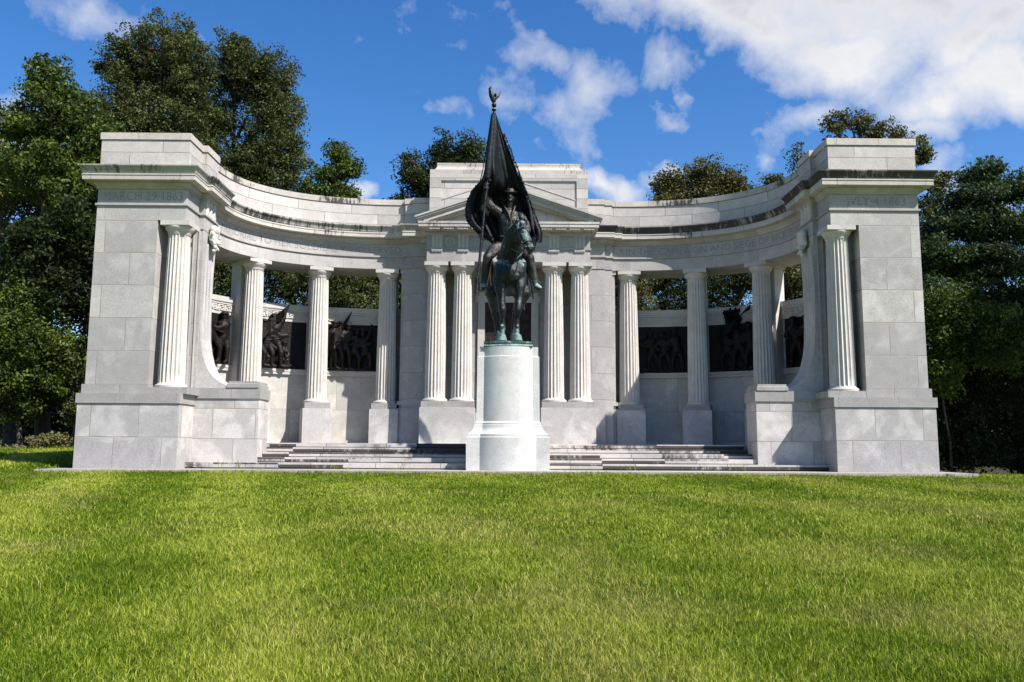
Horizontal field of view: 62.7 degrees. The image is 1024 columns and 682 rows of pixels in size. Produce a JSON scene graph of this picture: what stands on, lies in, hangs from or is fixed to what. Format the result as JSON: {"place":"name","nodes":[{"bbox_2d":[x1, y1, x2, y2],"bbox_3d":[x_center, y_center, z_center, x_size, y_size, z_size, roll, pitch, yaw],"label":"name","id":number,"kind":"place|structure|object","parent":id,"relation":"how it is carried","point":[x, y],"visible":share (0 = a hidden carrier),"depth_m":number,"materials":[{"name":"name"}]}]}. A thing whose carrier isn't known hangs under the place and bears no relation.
{"place":"outdoors","nodes":[
{"label":"outdoors","id":0,"kind":"place"},
{"bbox_2d":[34,467,978,477],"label":"paving","id":1,"kind":"structure","parent":0,"point":[786,473],"depth_m":17.57,"materials":[{"name":"stone"}]},
{"bbox_2d":[217,458,744,470],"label":"weeds","id":2,"kind":"object","parent":1,"relation":"on","point":[445,466],"visible":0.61,"depth_m":18.52,"materials":[{"name":"green plant"}]},
{"bbox_2d":[466,346,549,470],"bbox_3d":[-0.094,1.676,19.631,1.830,2.845,2.940,0,-7,0],"label":"statue pedestal","id":3,"kind":"object","parent":1,"relation":"on","point":[507,433],"visible":0.97,"depth_m":18.43,"materials":[{"name":"stone"}]},
{"bbox_2d":[465,86,542,346],"bbox_3d":[-0.194,-2.876,19.974,1.851,6.271,2.710,0,-7,0],"label":"equestrian statue","id":4,"kind":"object","parent":3,"relation":"on","point":[500,215],"visible":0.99,"depth_m":19.73,"materials":[{"name":"brown metal"}]},
{"bbox_2d":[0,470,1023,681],"bbox_3d":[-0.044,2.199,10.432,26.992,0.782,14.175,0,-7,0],"label":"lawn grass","id":5,"kind":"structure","parent":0,"point":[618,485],"depth_m":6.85,"materials":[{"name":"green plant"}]},
{"bbox_2d":[0,375,1023,681],"bbox_3d":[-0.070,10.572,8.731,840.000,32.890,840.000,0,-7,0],"label":"ground","id":6,"kind":"structure","parent":0,"point":[998,471],"depth_m":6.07,"materials":[{"name":"green plant"}]},
{"bbox_2d":[0,133,58,444],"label":"broadleaf tree","id":7,"kind":"object","parent":6,"relation":"on","point":[12,207],"visible":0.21,"depth_m":33.99,"materials":[{"name":"green plant"}]},
{"bbox_2d":[0,430,73,448],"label":"undergrowth","id":8,"kind":"object","parent":6,"relation":"on","point":[48,440],"visible":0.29,"depth_m":27.91,"materials":[{"name":"green plant"}]},
{"bbox_2d":[0,265,87,446],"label":"leafy shrub","id":9,"kind":"object","parent":6,"relation":"on","point":[31,344],"visible":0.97,"depth_m":28.86,"materials":[{"name":"green plant"}]},
{"bbox_2d":[0,185,97,446],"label":"broadleaf tree","id":10,"kind":"object","parent":6,"relation":"on","point":[55,256],"visible":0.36,"depth_m":29.61,"materials":[{"name":"green plant"}]},
{"bbox_2d":[0,52,125,446],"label":"broadleaf tree","id":11,"kind":"object","parent":6,"relation":"on","point":[73,118],"visible":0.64,"depth_m":31.80,"materials":[{"name":"green plant"}]},
{"bbox_2d":[57,325,88,427],"bbox_3d":[-13.984,0.674,29.581,3.513,6.619,3.103,4,-8,-25],"label":"leafy shrub","id":12,"kind":"object","parent":6,"relation":"on","point":[71,405],"visible":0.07,"depth_m":28.89,"materials":[{"name":"green plant"}]},
{"bbox_2d":[81,6,233,167],"bbox_3d":[-15.449,-5.271,37.344,7.210,20.054,6.077,0,-7,0],"label":"oak tree","id":13,"kind":"object","parent":6,"relation":"on","point":[173,69],"visible":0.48,"depth_m":37.25,"materials":[{"name":"green plant"}]},
{"bbox_2d":[212,260,264,301],"bbox_3d":[-12.453,-0.075,34.192,6.296,8.960,3.778,0,-7,0],"label":"woodland tree","id":14,"kind":"object","parent":6,"relation":"on","point":[222,278],"visible":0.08,"depth_m":34.09,"materials":[{"name":"green plant"}]},
{"bbox_2d":[195,24,317,276],"bbox_3d":[-11.824,-4.920,38.380,5.843,19.653,5.243,0,-7,0],"label":"oak tree","id":15,"kind":"object","parent":6,"relation":"on","point":[259,84],"visible":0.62,"depth_m":38.29,"materials":[{"name":"green plant"}]},
{"bbox_2d":[263,269,379,308],"bbox_3d":[-7.829,-0.101,33.274,6.434,8.962,3.841,0,-7,0],"label":"woodland tree","id":16,"kind":"object","parent":6,"relation":"on","point":[284,284],"visible":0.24,"depth_m":32.84,"materials":[{"name":"green plant"}]},
{"bbox_2d":[293,138,367,198],"bbox_3d":[-8.486,-2.346,38.587,3.673,14.608,3.209,0,-7,0],"label":"tree","id":17,"kind":"object","parent":6,"relation":"on","point":[346,166],"visible":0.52,"depth_m":38.81,"materials":[{"name":"green plant"}]},
{"bbox_2d":[358,276,401,308],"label":"woodland tree","id":18,"kind":"object","parent":6,"relation":"on","point":[399,290],"visible":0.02,"depth_m":33.75,"materials":[{"name":"green plant"}]},
{"bbox_2d":[382,125,486,199],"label":"tree","id":19,"kind":"object","parent":6,"relation":"on","point":[415,176],"visible":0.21,"depth_m":41.89,"materials":[{"name":"green plant"}]},
{"bbox_2d":[73,132,939,472],"bbox_3d":[-0.096,-0.893,22.043,19.370,8.752,6.974,0,-7,0],"label":"war memorial","id":20,"kind":"object","parent":6,"relation":"on","point":[189,368],"visible":1,"depth_m":22.54,"materials":[{"name":"stone"}]},
{"bbox_2d":[0,310,1022,466],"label":"distant wood","id":21,"kind":"object","parent":6,"relation":"on","point":[29,430],"visible":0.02,"depth_m":44.59,"materials":[{"name":"green plant"}]},
{"bbox_2d":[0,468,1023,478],"bbox_3d":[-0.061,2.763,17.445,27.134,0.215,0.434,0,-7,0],"label":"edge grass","id":22,"kind":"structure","parent":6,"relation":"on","point":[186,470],"depth_m":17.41,"materials":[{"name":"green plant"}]},
{"bbox_2d":[615,279,661,310],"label":"woodland tree","id":23,"kind":"object","parent":6,"relation":"on","point":[643,290],"visible":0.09,"depth_m":34.07,"materials":[{"name":"green plant"}]},
{"bbox_2d":[643,272,751,309],"bbox_3d":[8.309,0.360,36.379,6.648,10.954,3.746,0,-7,0],"label":"woodland tree","id":24,"kind":"object","parent":6,"relation":"on","point":[739,285],"visible":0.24,"depth_m":36.06,"materials":[{"name":"green plant"}]},
{"bbox_2d":[646,152,761,300],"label":"olive tree","id":25,"kind":"object","parent":6,"relation":"on","point":[701,181],"visible":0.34,"depth_m":41.70,"materials":[{"name":"green plant"}]},
{"bbox_2d":[748,264,802,303],"bbox_3d":[10.870,0.757,33.209,3.432,9.311,3.248,6,-9,-36],"label":"woodland tree","id":26,"kind":"object","parent":6,"relation":"on","point":[793,286],"visible":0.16,"depth_m":32.86,"materials":[{"name":"green plant"}]},
{"bbox_2d":[755,170,801,274],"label":"sapling","id":27,"kind":"object","parent":6,"relation":"on","point":[772,178],"visible":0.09,"depth_m":40.19,"materials":[{"name":"green plant"}]},
{"bbox_2d":[783,141,804,173],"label":"tree","id":28,"kind":"object","parent":6,"relation":"on","point":[800,143],"visible":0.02,"depth_m":40.62,"materials":[{"name":"green plant"}]},
{"bbox_2d":[817,107,954,276],"bbox_3d":[17.128,-2.479,37.648,6.130,17.103,3.180,0,-7,0],"label":"broadleaf tree","id":29,"kind":"object","parent":6,"relation":"on","point":[924,155],"visible":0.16,"depth_m":38.31,"materials":[{"name":"green plant"}]},
{"bbox_2d":[919,155,1023,473],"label":"feathery tree","id":30,"kind":"object","parent":6,"relation":"on","point":[980,220],"visible":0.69,"depth_m":28.14,"materials":[{"name":"green plant"}]},
{"bbox_2d":[923,281,1023,471],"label":"tree","id":31,"kind":"object","parent":6,"relation":"on","point":[988,336],"visible":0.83,"depth_m":25.93,"materials":[{"name":"green plant"}]},
{"bbox_2d":[932,351,1023,474],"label":"understory tree","id":32,"kind":"object","parent":6,"relation":"on","point":[979,398],"visible":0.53,"depth_m":26.74,"materials":[{"name":"green plant"}]},
{"bbox_2d":[0,446,1023,478],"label":"rough grass","id":33,"kind":"structure","parent":0,"point":[26,458],"depth_m":21.23,"materials":[{"name":"green plant"}]},
{"bbox_2d":[0,0,1023,336],"label":"sky","id":34,"kind":"structure","parent":0,"point":[622,91],"materials":[{"name":"blue"}]}
]}

